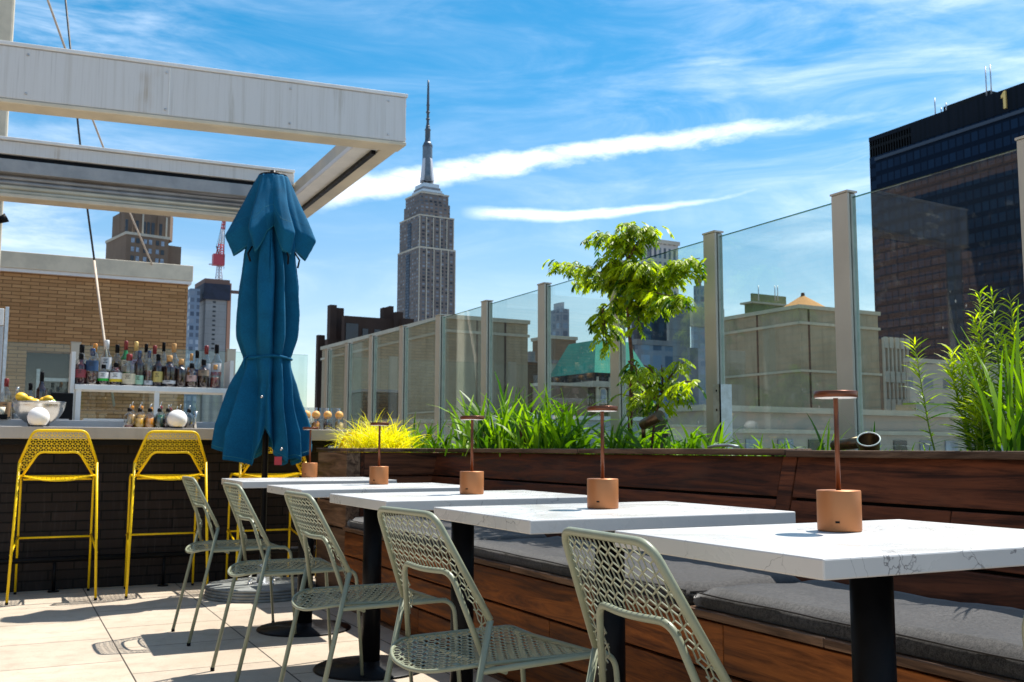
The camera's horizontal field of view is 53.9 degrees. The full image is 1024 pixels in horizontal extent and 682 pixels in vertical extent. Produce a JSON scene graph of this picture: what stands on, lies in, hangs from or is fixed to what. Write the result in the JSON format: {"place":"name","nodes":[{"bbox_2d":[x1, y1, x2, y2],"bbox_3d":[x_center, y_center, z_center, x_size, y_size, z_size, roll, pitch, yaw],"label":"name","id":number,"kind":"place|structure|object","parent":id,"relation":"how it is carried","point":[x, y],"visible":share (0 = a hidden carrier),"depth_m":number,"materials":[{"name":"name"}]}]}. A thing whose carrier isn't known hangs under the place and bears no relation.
{"place":"outdoors","nodes":[
{"label":"outdoors","id":0,"kind":"place"},
{"bbox_2d":[0,0,14,258],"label":"steel mast","id":1,"kind":"object","parent":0,"point":[7,11],"depth_m":12.90,"materials":[{"name":"white metal"}]},
{"bbox_2d":[65,0,96,268],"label":"guy cable","id":2,"kind":"object","parent":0,"point":[79,138],"visible":0.61,"depth_m":11.20,"materials":[{"name":"metal"}]},
{"bbox_2d":[93,260,114,405],"bbox_3d":[-4.335,-0.113,10.665,0.048,1.637,0.914,5,-8,-39],"label":"guy rope","id":3,"kind":"object","parent":2,"relation":"hanging from","point":[101,319],"visible":0.81,"depth_m":10.74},
{"bbox_2d":[105,212,180,264],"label":"brown stepped tower","id":4,"kind":"structure","parent":0,"point":[124,242],"depth_m":306.52,"materials":[{"name":"brick"}]},
{"bbox_2d":[0,40,407,221],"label":"pergola","id":5,"kind":"object","parent":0,"point":[363,130],"visible":0.77,"depth_m":8.20,"materials":[{"name":"paint"}]},
{"bbox_2d":[18,342,295,419],"bbox_3d":[-4.885,1.001,9.664,5.900,2.054,0.056,3,-7,-27],"label":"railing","id":6,"kind":"object","parent":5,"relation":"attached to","point":[230,354],"visible":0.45,"depth_m":10.03,"materials":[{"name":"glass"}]},
{"bbox_2d":[0,576,514,681],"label":"roof deck","id":7,"kind":"structure","parent":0,"point":[111,634],"depth_m":4.76,"materials":[{"name":"tile"}]},
{"bbox_2d":[5,429,97,604],"bbox_3d":[-2.800,1.056,6.185,0.494,1.017,0.472,3,-7,-24],"label":"bar stool","id":8,"kind":"object","parent":7,"relation":"on","point":[56,478],"visible":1,"depth_m":6.10,"materials":[{"name":"metal"}]},
{"bbox_2d":[124,430,208,598],"bbox_3d":[-2.214,1.086,6.450,0.494,1.017,0.472,3,-7,-25],"label":"bar stool","id":9,"kind":"object","parent":7,"relation":"on","point":[129,534],"visible":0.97,"depth_m":6.36,"materials":[{"name":"metal"}]},
{"bbox_2d":[0,426,350,592],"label":"bar counter","id":10,"kind":"object","parent":7,"relation":"on","point":[54,508],"visible":0.69,"depth_m":6.65,"materials":[{"name":"black tile"}]},
{"bbox_2d":[27,407,49,425],"bbox_3d":[-2.974,0.476,6.325,0.129,0.121,0.129,3,-7,-27],"label":"globe lamp","id":11,"kind":"object","parent":10,"relation":"on","point":[38,416],"visible":0.99,"depth_m":6.28,"materials":[{"name":"white glass"}]},
{"bbox_2d":[12,401,65,426],"bbox_3d":[-3.108,0.483,6.616,0.324,0.168,0.324,3,-7,-27],"label":"fruit bowl","id":12,"kind":"object","parent":10,"relation":"on","point":[54,409],"visible":0.66,"depth_m":6.51,"materials":[{"name":"glass"}]},
{"bbox_2d":[0,418,214,427],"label":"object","id":13,"kind":"object","parent":10,"relation":"attached to","point":[86,422],"visible":0.14,"depth_m":7.09,"materials":[{"name":"grey metal"}]},
{"bbox_2d":[0,307,8,401],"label":"metal cabinet","id":14,"kind":"object","parent":13,"relation":"on","point":[4,329],"visible":0.82,"depth_m":7.36,"materials":[{"name":"white paint"}]},
{"bbox_2d":[50,392,73,419],"bbox_3d":[-3.179,0.462,7.101,0.149,0.192,0.120,3,-7,-27],"label":"tablet screen","id":15,"kind":"object","parent":13,"relation":"on","point":[67,413],"visible":0.71,"depth_m":7.09,"materials":[{"name":"black glass"}]},
{"bbox_2d":[68,351,233,419],"bbox_3d":[-2.804,0.477,7.840,1.188,0.720,0.300,3,-7,-27],"label":"bottle shelf","id":16,"kind":"object","parent":10,"relation":"on","point":[157,390],"visible":0.59,"depth_m":7.72,"materials":[{"name":"white paint"}]},
{"bbox_2d":[75,353,85,383],"bbox_3d":[-3.238,0.210,7.558,0.084,0.236,0.087,3,-7,-27],"label":"bottle","id":17,"kind":"object","parent":16,"relation":"on","point":[80,371],"visible":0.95,"depth_m":7.52,"materials":[{"name":"red glass"}]},
{"bbox_2d":[85,348,98,384],"bbox_3d":[-3.167,0.194,7.595,0.095,0.276,0.097,3,-7,-27],"label":"bottle","id":18,"kind":"object","parent":16,"relation":"on","point":[91,374],"visible":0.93,"depth_m":7.55,"materials":[{"name":"blue glass"}]},
{"bbox_2d":[100,340,111,381],"bbox_3d":[-3.133,0.171,7.772,0.087,0.359,0.090,3,-7,-27],"label":"bottle","id":19,"kind":"object","parent":16,"relation":"on","point":[107,361],"visible":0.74,"depth_m":7.75,"materials":[{"name":"white glass"}]},
{"bbox_2d":[109,363,122,384],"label":"bottle","id":20,"kind":"object","parent":16,"relation":"on","point":[115,378],"visible":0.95,"depth_m":7.63,"materials":[{"name":"white glass"}]},
{"bbox_2d":[120,341,129,372],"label":"bottle","id":21,"kind":"object","parent":16,"relation":"on","point":[125,365],"visible":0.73,"depth_m":7.81,"materials":[{"name":"green glass"}]},
{"bbox_2d":[121,354,135,385],"bbox_3d":[-2.933,0.222,7.710,0.106,0.245,0.109,3,-7,-27],"label":"bottle","id":22,"kind":"object","parent":16,"relation":"on","point":[128,379],"visible":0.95,"depth_m":7.66,"materials":[{"name":"beige glass"}]},
{"bbox_2d":[134,351,143,385],"bbox_3d":[-2.868,0.211,7.744,0.074,0.275,0.077,3,-7,-27],"label":"bottle","id":23,"kind":"object","parent":16,"relation":"on","point":[139,370],"visible":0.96,"depth_m":7.71,"materials":[{"name":"glass"}]},
{"bbox_2d":[153,354,162,386],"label":"bottle","id":24,"kind":"object","parent":16,"relation":"on","point":[157,373],"visible":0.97,"depth_m":7.77,"materials":[{"name":"glass"}]},
{"bbox_2d":[162,355,175,386],"bbox_3d":[-2.669,0.236,7.842,0.105,0.248,0.107,3,-7,-27],"label":"bottle","id":25,"kind":"object","parent":16,"relation":"on","point":[169,374],"visible":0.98,"depth_m":7.80,"materials":[{"name":"glass"}]},
{"bbox_2d":[175,359,186,386],"bbox_3d":[-2.591,0.253,7.881,0.090,0.224,0.090,3,-7,-27],"label":"bottle","id":26,"kind":"object","parent":16,"relation":"on","point":[181,375],"visible":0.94,"depth_m":7.84,"materials":[{"name":"glass"}]},
{"bbox_2d":[197,359,208,387],"bbox_3d":[-2.438,0.259,7.957,0.087,0.228,0.089,3,-7,-27],"label":"bottle","id":27,"kind":"object","parent":16,"relation":"on","point":[203,377],"visible":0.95,"depth_m":7.92,"materials":[{"name":"glass"}]},
{"bbox_2d":[167,410,186,427],"bbox_3d":[-2.227,0.518,6.698,0.129,0.121,0.129,3,-7,-27],"label":"globe lamp","id":28,"kind":"object","parent":10,"relation":"on","point":[178,418],"visible":0.98,"depth_m":6.65,"materials":[{"name":"white glass"}]},
{"bbox_2d":[171,476,296,645],"bbox_3d":[-1.365,1.055,4.978,0.517,0.770,0.433,3,-7,-28],"label":"chair","id":29,"kind":"object","parent":7,"relation":"on","point":[215,545],"visible":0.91,"depth_m":4.89,"materials":[{"name":"metal"}]},
{"bbox_2d":[204,564,315,602],"bbox_3d":[-1.558,1.478,6.267,0.684,0.200,0.684,3,-7,-27],"label":"umbrella base","id":30,"kind":"object","parent":7,"relation":"on","point":[244,590],"visible":0.71,"depth_m":6.03,"materials":[{"name":"grey metal"}]},
{"bbox_2d":[211,170,315,559],"bbox_3d":[-1.568,0.182,6.374,0.476,2.600,0.582,-3,-7,30],"label":"patio umbrella","id":31,"kind":"object","parent":30,"relation":"on","point":[262,409],"visible":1,"depth_m":6.31,"materials":[{"name":"blue fabric"}]},
{"bbox_2d":[225,447,306,579],"bbox_3d":[-1.643,1.120,6.758,0.494,1.017,0.472,3,-7,-27],"label":"bar stool","id":32,"kind":"object","parent":7,"relation":"on","point":[274,475],"visible":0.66,"depth_m":6.80,"materials":[{"name":"metal"}]},
{"bbox_2d":[210,482,364,681],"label":"chair","id":33,"kind":"object","parent":7,"relation":"on","point":[291,569],"visible":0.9,"depth_m":4.01,"materials":[{"name":"metal"}]},
{"bbox_2d":[221,477,396,636],"bbox_3d":[-1.049,1.081,5.126,0.767,0.750,0.562,3,-7,-25],"label":"cafe table","id":34,"kind":"object","parent":7,"relation":"on","point":[307,625],"visible":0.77,"depth_m":5.06,"materials":[{"name":"white stone"}]},
{"bbox_2d":[302,427,317,476],"bbox_3d":[-1.101,0.606,5.487,0.084,0.272,0.084,-3,-7,25],"label":"table lamp","id":35,"kind":"object","parent":34,"relation":"on","point":[309,469],"visible":0.98,"depth_m":5.45,"materials":[{"name":"orange metal"}]},
{"bbox_2d":[267,483,459,680],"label":"cafe table","id":36,"kind":"object","parent":7,"relation":"on","point":[346,668],"visible":0.71,"depth_m":4.16,"materials":[{"name":"white stone"}]},
{"bbox_2d":[369,422,388,484],"bbox_3d":[-0.586,0.495,4.443,0.084,0.272,0.084,-3,-7,25],"label":"table lamp","id":37,"kind":"object","parent":36,"relation":"on","point":[378,474],"visible":1,"depth_m":4.41,"materials":[{"name":"orange metal"}]},
{"bbox_2d":[278,491,460,681],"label":"chair","id":38,"kind":"object","parent":7,"relation":"on","point":[362,604],"visible":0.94,"depth_m":3.21,"materials":[{"name":"metal"}]},
{"bbox_2d":[315,448,437,598],"bbox_3d":[-0.603,1.143,6.443,1.170,0.909,0.635,3,-7,-27],"label":"wooden planter","id":39,"kind":"object","parent":7,"relation":"on","point":[410,465],"visible":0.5,"depth_m":6.11,"materials":[{"name":"brown wood"}]},
{"bbox_2d":[324,412,436,447],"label":"grass tuft","id":40,"kind":"object","parent":39,"relation":"in","point":[392,438],"visible":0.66,"depth_m":6.63,"materials":[{"name":"yellow plant"}]},
{"bbox_2d":[396,411,458,450],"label":"blade plant","id":41,"kind":"object","parent":39,"relation":"in","point":[430,443],"visible":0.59,"depth_m":6.87,"materials":[{"name":"green plant"}]},
{"bbox_2d":[330,490,586,681],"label":"cafe table","id":42,"kind":"object","parent":7,"relation":"on","point":[462,536],"visible":0.63,"depth_m":3.36,"materials":[{"name":"white stone"}]},
{"bbox_2d":[460,416,483,493],"bbox_3d":[-0.140,0.398,3.521,0.084,0.272,0.084,-3,-7,25],"label":"table lamp","id":43,"kind":"object","parent":42,"relation":"on","point":[471,481],"visible":1,"depth_m":3.48,"materials":[{"name":"orange metal"}]},
{"bbox_2d":[377,506,619,681],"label":"chair","id":44,"kind":"object","parent":7,"relation":"on","point":[484,662],"visible":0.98,"depth_m":2.37,"materials":[{"name":"metal"}]},
{"bbox_2d":[434,501,795,681],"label":"cafe table","id":45,"kind":"object","parent":7,"relation":"on","point":[543,519],"visible":0.81,"depth_m":2.53,"materials":[{"name":"white stone"}]},
{"bbox_2d":[587,406,618,508],"bbox_3d":[0.242,0.311,2.699,0.084,0.272,0.084,-3,-7,25],"label":"table lamp","id":46,"kind":"object","parent":45,"relation":"on","point":[602,492],"visible":1,"depth_m":2.66,"materials":[{"name":"orange metal"}]},
{"bbox_2d":[562,527,731,681],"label":"chair","id":47,"kind":"object","parent":7,"relation":"on","point":[598,650],"visible":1,"depth_m":1.67,"materials":[{"name":"metal"}]},
{"bbox_2d":[323,135,1023,449],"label":"glass windscreen","id":48,"kind":"object","parent":7,"relation":"on","point":[846,299],"visible":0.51,"depth_m":4.83,"materials":[{"name":"glass"}]},
{"bbox_2d":[713,384,732,448],"bbox_3d":[0.985,0.373,4.705,0.072,0.340,0.051,3,-7,-27],"label":"metal bracket","id":49,"kind":"object","parent":48,"relation":"attached to","point":[722,402],"visible":0.77,"depth_m":4.69,"materials":[{"name":"metal"}]},
{"bbox_2d":[343,526,1023,681],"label":"wooden bench","id":50,"kind":"object","parent":7,"relation":"on","point":[540,602],"visible":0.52,"depth_m":3.18,"materials":[{"name":"brown wood"}]},
{"bbox_2d":[347,515,546,547],"bbox_3d":[-0.380,0.986,5.264,0.486,0.064,1.648,3,-7,-27],"label":"bench cushion","id":51,"kind":"object","parent":50,"relation":"on","point":[483,533],"visible":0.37,"depth_m":4.92,"materials":[{"name":"grey fabric"}]},
{"bbox_2d":[474,536,801,604],"bbox_3d":[0.365,0.829,3.789,0.485,0.066,1.648,3,-7,-27],"label":"bench cushion","id":52,"kind":"object","parent":50,"relation":"on","point":[692,577],"visible":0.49,"depth_m":3.50,"materials":[{"name":"grey fabric"}]},
{"bbox_2d":[693,580,1023,680],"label":"bench cushion","id":53,"kind":"object","parent":50,"relation":"on","point":[982,637],"visible":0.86,"depth_m":2.45,"materials":[{"name":"grey fabric"}]},
{"bbox_2d":[428,448,1023,609],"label":"wooden planter","id":54,"kind":"object","parent":7,"relation":"on","point":[981,488],"visible":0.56,"depth_m":3.31,"materials":[{"name":"brown wood"}]},
{"bbox_2d":[428,371,586,455],"bbox_3d":[0.011,0.440,5.996,0.934,0.493,1.008,3,-7,-27],"label":"blade plant","id":55,"kind":"object","parent":54,"relation":"on","point":[489,431],"visible":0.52,"depth_m":5.89,"materials":[{"name":"green plant"}]},
{"bbox_2d":[491,384,619,456],"bbox_3d":[0.210,0.424,5.421,0.702,0.403,0.665,3,-7,-27],"label":"blade plant","id":56,"kind":"object","parent":54,"relation":"on","point":[549,436],"visible":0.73,"depth_m":5.34,"materials":[{"name":"green plant"}]},
{"bbox_2d":[542,221,706,439],"bbox_3d":[0.544,-0.006,5.096,0.360,1.195,1.374,3,-7,-27],"label":"young tree","id":57,"kind":"object","parent":54,"relation":"on","point":[631,280],"visible":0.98,"depth_m":4.98,"materials":[{"name":"green plant"}]},
{"bbox_2d":[578,410,673,454],"bbox_3d":[0.540,0.447,4.843,0.532,0.236,0.486,3,-7,-27],"label":"blade plant","id":58,"kind":"object","parent":54,"relation":"on","point":[615,439],"visible":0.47,"depth_m":4.79,"materials":[{"name":"green plant"}]},
{"bbox_2d":[639,410,664,437],"bbox_3d":[0.622,0.371,4.493,0.048,0.121,0.155,3,-7,-27],"label":"planter spotlight","id":59,"kind":"object","parent":54,"relation":"on","point":[656,417],"visible":0.95,"depth_m":4.47,"materials":[{"name":"brown metal"}]},
{"bbox_2d":[609,358,706,454],"bbox_3d":[0.687,0.308,4.553,0.325,0.458,0.779,3,-7,-27],"label":"sapling","id":60,"kind":"object","parent":54,"relation":"on","point":[668,387],"visible":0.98,"depth_m":4.55,"materials":[{"name":"green plant"}]},
{"bbox_2d":[609,418,740,454],"bbox_3d":[0.724,0.418,4.364,0.528,0.192,0.414,3,-7,-27],"label":"blade plant","id":61,"kind":"object","parent":54,"relation":"on","point":[679,444],"visible":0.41,"depth_m":4.35,"materials":[{"name":"green plant"}]},
{"bbox_2d":[686,419,754,455],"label":"blade plant","id":62,"kind":"object","parent":54,"relation":"on","point":[704,441],"visible":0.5,"depth_m":4.19,"materials":[{"name":"green plant"}]},
{"bbox_2d":[727,433,839,455],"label":"weed patch grass","id":63,"kind":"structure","parent":54,"relation":"on","point":[761,447],"depth_m":3.93,"materials":[{"name":"green plant"}]},
{"bbox_2d":[830,432,880,450],"bbox_3d":[1.177,0.363,3.435,0.088,0.105,0.272,1,-6,-7],"label":"planter spotlight","id":64,"kind":"object","parent":54,"relation":"on","point":[867,441],"visible":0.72,"depth_m":3.37,"materials":[{"name":"brown metal"}]},
{"bbox_2d":[900,334,949,450],"bbox_3d":[1.355,0.185,3.300,0.160,0.427,0.132,-1,-6,8],"label":"feathery weed","id":65,"kind":"object","parent":54,"relation":"on","point":[921,381],"visible":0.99,"depth_m":3.31,"materials":[{"name":"green plant"}]},
{"bbox_2d":[937,343,986,450],"bbox_3d":[1.413,0.190,3.123,0.191,0.381,0.174,3,-7,-27],"label":"feathery weed","id":66,"kind":"object","parent":54,"relation":"on","point":[954,378],"visible":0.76,"depth_m":3.13,"materials":[{"name":"green plant"}]},
{"bbox_2d":[947,370,1006,450],"bbox_3d":[1.385,0.222,2.988,0.185,0.288,0.187,0,-6,4],"label":"feathery weed","id":67,"kind":"object","parent":54,"relation":"on","point":[978,423],"visible":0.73,"depth_m":2.98,"materials":[{"name":"green plant"}]},
{"bbox_2d":[951,286,1006,450],"bbox_3d":[1.479,0.100,3.152,0.178,0.567,0.203,3,-7,-27],"label":"feathery weed","id":68,"kind":"object","parent":54,"relation":"on","point":[983,355],"visible":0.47,"depth_m":3.18,"materials":[{"name":"green plant"}]},
{"bbox_2d":[953,299,1023,450],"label":"blade plant","id":69,"kind":"object","parent":54,"relation":"on","point":[1000,431],"visible":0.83,"depth_m":2.83,"materials":[{"name":"green plant"}]},
{"bbox_2d":[980,287,1023,432],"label":"feathery weed","id":70,"kind":"object","parent":54,"relation":"on","point":[995,325],"visible":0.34,"depth_m":3.17,"materials":[{"name":"green plant"}]},
{"bbox_2d":[991,293,1023,417],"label":"feathery weed","id":71,"kind":"object","parent":54,"relation":"on","point":[1011,344],"visible":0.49,"depth_m":3.02,"materials":[{"name":"green plant"}]},
{"bbox_2d":[615,519,1023,681],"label":"cafe table","id":72,"kind":"object","parent":7,"relation":"on","point":[871,559],"visible":0.93,"depth_m":1.76,"materials":[{"name":"white stone"}]},
{"bbox_2d":[813,390,861,531],"bbox_3d":[0.637,0.234,1.971,0.084,0.272,0.084,-3,-7,25],"label":"table lamp","id":73,"kind":"object","parent":72,"relation":"on","point":[839,509],"visible":1,"depth_m":1.94,"materials":[{"name":"orange metal"}]},
{"bbox_2d":[314,305,413,429],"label":"sooty brick building","id":74,"kind":"structure","parent":0,"point":[341,327],"depth_m":132.82,"materials":[{"name":"black brick"}]},
{"bbox_2d":[345,323,357,339],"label":"window","id":75,"kind":"structure","parent":74,"relation":"in","point":[351,328],"depth_m":130.46,"materials":[{"name":"grey glass"}]},
{"bbox_2d":[351,389,407,431],"bbox_3d":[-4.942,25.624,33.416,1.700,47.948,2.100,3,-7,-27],"label":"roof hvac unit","id":76,"kind":"object","parent":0,"point":[386,402],"visible":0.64,"depth_m":35.05,"materials":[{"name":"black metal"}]},
{"bbox_2d":[319,314,529,447],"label":"concrete building","id":77,"kind":"structure","parent":0,"point":[510,337],"depth_m":64.81,"materials":[{"name":"beige concrete"}]},
{"bbox_2d":[355,419,495,447],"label":"cream terrace","id":78,"kind":"structure","parent":0,"point":[410,422],"depth_m":30.34,"materials":[{"name":"stone"}]},
{"bbox_2d":[397,80,455,321],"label":"spired skyscraper","id":79,"kind":"structure","parent":0,"point":[426,274],"depth_m":1097.32,"materials":[{"name":"stone"}]},
{"bbox_2d":[1,0,1023,423],"label":"sky","id":80,"kind":"structure","parent":0,"point":[553,124],"materials":[{"name":"blue"}]},
{"bbox_2d":[531,335,577,361],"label":"tan rooftop block","id":81,"kind":"structure","parent":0,"point":[559,344],"depth_m":151.51,"materials":[{"name":"beige concrete"}]},
{"bbox_2d":[530,382,589,415],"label":"brown block","id":82,"kind":"structure","parent":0,"point":[578,393],"depth_m":99.29,"materials":[{"name":"concrete"}]},
{"bbox_2d":[551,302,568,335],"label":"slim glass tower","id":83,"kind":"structure","parent":0,"point":[559,320],"depth_m":424.26,"materials":[{"name":"grey glass"}]},
{"bbox_2d":[492,415,644,447],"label":"grey low roof","id":84,"kind":"structure","parent":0,"point":[595,420],"depth_m":47.67,"materials":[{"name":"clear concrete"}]},
{"bbox_2d":[551,340,654,416],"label":"copper roof building","id":85,"kind":"structure","parent":0,"point":[580,362],"depth_m":107.42,"materials":[{"name":"teal metal"}]},
{"bbox_2d":[631,309,666,351],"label":"dark glass tower","id":86,"kind":"structure","parent":0,"point":[659,328],"depth_m":263.94,"materials":[{"name":"glass"}]},
{"bbox_2d":[632,339,674,416],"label":"blue grey block","id":87,"kind":"structure","parent":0,"point":[656,354],"depth_m":202.63,"materials":[{"name":"blue glass"}]},
{"bbox_2d":[640,239,679,304],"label":"pale gridded tower","id":88,"kind":"structure","parent":0,"point":[665,246],"depth_m":531.79,"materials":[{"name":"concrete"}]},
{"bbox_2d":[666,296,689,405],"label":"grey slab tower","id":89,"kind":"structure","parent":0,"point":[678,329],"depth_m":257.61,"materials":[{"name":"concrete"}]},
{"bbox_2d":[666,424,706,448],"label":"cream low block","id":90,"kind":"structure","parent":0,"point":[678,431],"depth_m":40.02,"materials":[{"name":"concrete"}]},
{"bbox_2d":[687,348,698,404],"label":"dark grey block","id":91,"kind":"structure","parent":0,"point":[692,354],"depth_m":240.69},
{"bbox_2d":[690,306,705,404],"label":"pale glass block","id":92,"kind":"structure","parent":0,"point":[697,319],"depth_m":301.91,"materials":[{"name":"glass"}]},
{"bbox_2d":[693,276,703,306],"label":"skinny tower","id":93,"kind":"structure","parent":0,"point":[699,297],"depth_m":485.18,"materials":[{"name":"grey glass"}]},
{"bbox_2d":[740,285,786,312],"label":"mossy rooftop building","id":94,"kind":"structure","parent":0,"point":[759,302],"depth_m":93.85,"materials":[{"name":"concrete"}]},
{"bbox_2d":[704,304,881,409],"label":"concrete building","id":95,"kind":"structure","parent":0,"point":[785,356],"depth_m":57.18,"materials":[{"name":"beige concrete"}]},
{"bbox_2d":[784,293,824,306],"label":"rooftop tank roof","id":96,"kind":"structure","parent":95,"relation":"on","point":[803,299],"depth_m":57.80,"materials":[{"name":"beige wood"}]},
{"bbox_2d":[658,404,1015,455],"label":"terrace building","id":97,"kind":"structure","parent":0,"point":[894,431],"depth_m":44.80,"materials":[{"name":"concrete"}]},
{"bbox_2d":[879,337,909,409],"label":"gothic cream tower","id":98,"kind":"structure","parent":0,"point":[893,352],"depth_m":140.71,"materials":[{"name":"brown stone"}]},
{"bbox_2d":[869,65,1023,395],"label":"black office tower","id":99,"kind":"structure","parent":0,"point":[944,243],"depth_m":253.78,"materials":[{"name":"glass"}]},
{"bbox_2d":[895,403,1021,412],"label":"white battlement block","id":100,"kind":"structure","parent":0,"point":[919,406],"depth_m":60.64,"materials":[{"name":"concrete"}]},
{"bbox_2d":[903,358,1023,405],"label":"brown loft building","id":101,"kind":"structure","parent":0,"point":[931,366],"depth_m":122.03,"materials":[{"name":"stone"}]},
{"bbox_3d":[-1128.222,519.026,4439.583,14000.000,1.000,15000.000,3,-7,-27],"label":"city ground","id":102,"kind":"structure","parent":0,"visible":0},
{"bbox_2d":[0,250,192,419],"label":"brick penthouse","id":103,"kind":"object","parent":102,"relation":"on","point":[52,299],"visible":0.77,"depth_m":18.59,"materials":[{"name":"beige brick"}]},
{"bbox_2d":[25,352,69,398],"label":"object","id":104,"kind":"structure","parent":103,"relation":"in","point":[55,367],"depth_m":18.48,"materials":[{"name":"glass"}]},
{"bbox_2d":[47,0,152,264],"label":"guy rope","id":105,"kind":"object","parent":103,"relation":"attached to","point":[62,40],"visible":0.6,"depth_m":16.78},
{"bbox_2d":[183,278,238,421],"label":"unfinished tower","id":106,"kind":"structure","parent":102,"relation":"on","point":[208,312],"depth_m":450.14,"materials":[{"name":"grey concrete"}]},
{"bbox_2d":[209,221,225,279],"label":"tower crane","id":107,"kind":"object","parent":106,"relation":"on","point":[218,259],"visible":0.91,"depth_m":455.85,"materials":[{"name":"red metal"}]},
{"bbox_2d":[528,362,537,414],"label":"dark rooftop","id":108,"kind":"object","parent":102,"relation":"on","point":[532,372],"visible":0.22,"depth_m":112.27,"materials":[{"name":"grey brick"}]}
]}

